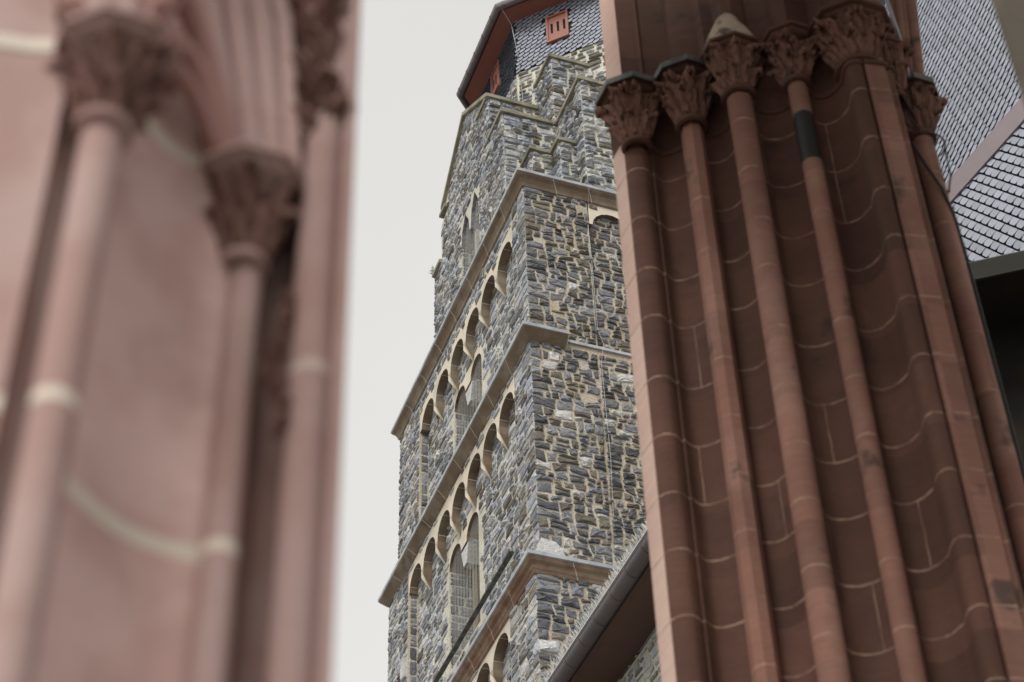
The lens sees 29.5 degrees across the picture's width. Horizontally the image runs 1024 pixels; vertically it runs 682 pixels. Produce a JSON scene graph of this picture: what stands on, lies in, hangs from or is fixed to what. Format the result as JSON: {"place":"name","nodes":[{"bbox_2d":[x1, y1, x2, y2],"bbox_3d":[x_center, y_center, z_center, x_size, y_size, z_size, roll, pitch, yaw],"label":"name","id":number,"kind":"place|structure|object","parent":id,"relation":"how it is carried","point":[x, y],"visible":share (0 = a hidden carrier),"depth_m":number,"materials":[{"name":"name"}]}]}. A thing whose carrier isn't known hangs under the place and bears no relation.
{"place":"outdoors","nodes":[
{"label":"outdoors","id":0,"kind":"place"},
{"bbox_2d":[332,0,503,681],"label":"sky","id":1,"kind":"structure","parent":0,"point":[415,56],"materials":[{"name":"white"}]},
{"bbox_2d":[967,250,1023,480],"bbox_3d":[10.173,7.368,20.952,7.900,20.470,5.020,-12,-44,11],"label":"sooted building","id":2,"kind":"structure","parent":0,"point":[999,281],"depth_m":26.92,"materials":[{"name":"black stone"}]},
{"label":"ground","id":3,"kind":"structure","parent":0,"visible":0},
{"bbox_2d":[0,0,360,681],"bbox_3d":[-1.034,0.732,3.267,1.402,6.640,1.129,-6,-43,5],"label":"portal jamb","id":4,"kind":"object","parent":3,"relation":"on","point":[176,189],"visible":1,"depth_m":3.88,"materials":[{"name":"pink stone"}]},
{"bbox_2d":[378,0,646,681],"bbox_3d":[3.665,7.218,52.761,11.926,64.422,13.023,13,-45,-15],"label":"church tower","id":5,"kind":"structure","parent":3,"relation":"on","point":[513,544],"depth_m":52.55,"materials":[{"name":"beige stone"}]},
{"bbox_2d":[490,59,500,94],"bbox_3d":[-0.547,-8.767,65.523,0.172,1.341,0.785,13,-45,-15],"label":"louvre window","id":6,"kind":"structure","parent":5,"relation":"in","point":[495,80],"depth_m":65.60,"materials":[{"name":"red paint"}]},
{"bbox_2d":[545,9,569,44],"bbox_3d":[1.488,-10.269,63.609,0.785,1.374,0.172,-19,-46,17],"label":"louvre window","id":7,"kind":"structure","parent":5,"relation":"in","point":[557,24],"depth_m":63.61,"materials":[{"name":"red paint"}]},
{"bbox_2d":[502,10,613,526],"bbox_3d":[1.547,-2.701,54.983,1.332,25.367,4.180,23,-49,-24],"label":"lightning cable","id":8,"kind":"object","parent":5,"relation":"attached to","point":[604,374],"visible":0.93,"depth_m":51.38,"materials":[{"name":"metal"}]},
{"bbox_2d":[549,532,661,681],"bbox_3d":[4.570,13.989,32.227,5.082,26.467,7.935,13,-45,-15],"label":"church annex","id":9,"kind":"object","parent":3,"relation":"on","point":[618,633],"visible":0.14,"depth_m":39.83,"materials":[{"name":"stone"}]},
{"bbox_2d":[541,519,647,681],"bbox_3d":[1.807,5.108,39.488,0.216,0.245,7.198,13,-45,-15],"label":"bird spikes","id":10,"kind":"object","parent":9,"relation":"on","point":[630,552],"visible":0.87,"depth_m":39.70,"materials":[{"name":"silver metal"}]},
{"bbox_2d":[594,0,1023,681],"bbox_3d":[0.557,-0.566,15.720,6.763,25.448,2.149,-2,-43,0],"label":"clustered pier","id":11,"kind":"structure","parent":3,"relation":"on","point":[832,478],"depth_m":14.52,"materials":[{"name":"red stone"}]},
{"bbox_2d":[885,0,909,78],"bbox_3d":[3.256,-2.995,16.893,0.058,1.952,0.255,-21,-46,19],"label":"metal conduit","id":12,"kind":"object","parent":11,"relation":"attached to","point":[893,22],"visible":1,"depth_m":16.65,"materials":[{"name":"metal"}]},
{"bbox_2d":[902,96,1023,479],"bbox_3d":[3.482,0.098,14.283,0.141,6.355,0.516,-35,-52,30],"label":"power cable","id":13,"kind":"object","parent":11,"relation":"attached to","point":[914,146],"visible":0.95,"depth_m":15.02,"materials":[{"name":"black rubber"}]},
{"bbox_2d":[879,0,1023,261],"bbox_3d":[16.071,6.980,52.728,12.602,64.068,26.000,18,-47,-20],"label":"slate roofed building","id":14,"kind":"structure","parent":3,"relation":"on","point":[968,68],"depth_m":61.59,"materials":[{"name":"silver stone"}]},
{"bbox_2d":[991,0,1023,102],"bbox_3d":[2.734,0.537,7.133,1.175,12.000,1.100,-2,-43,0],"label":"grey stone pier","id":15,"kind":"structure","parent":3,"relation":"on","point":[1009,14],"depth_m":8.23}
]}

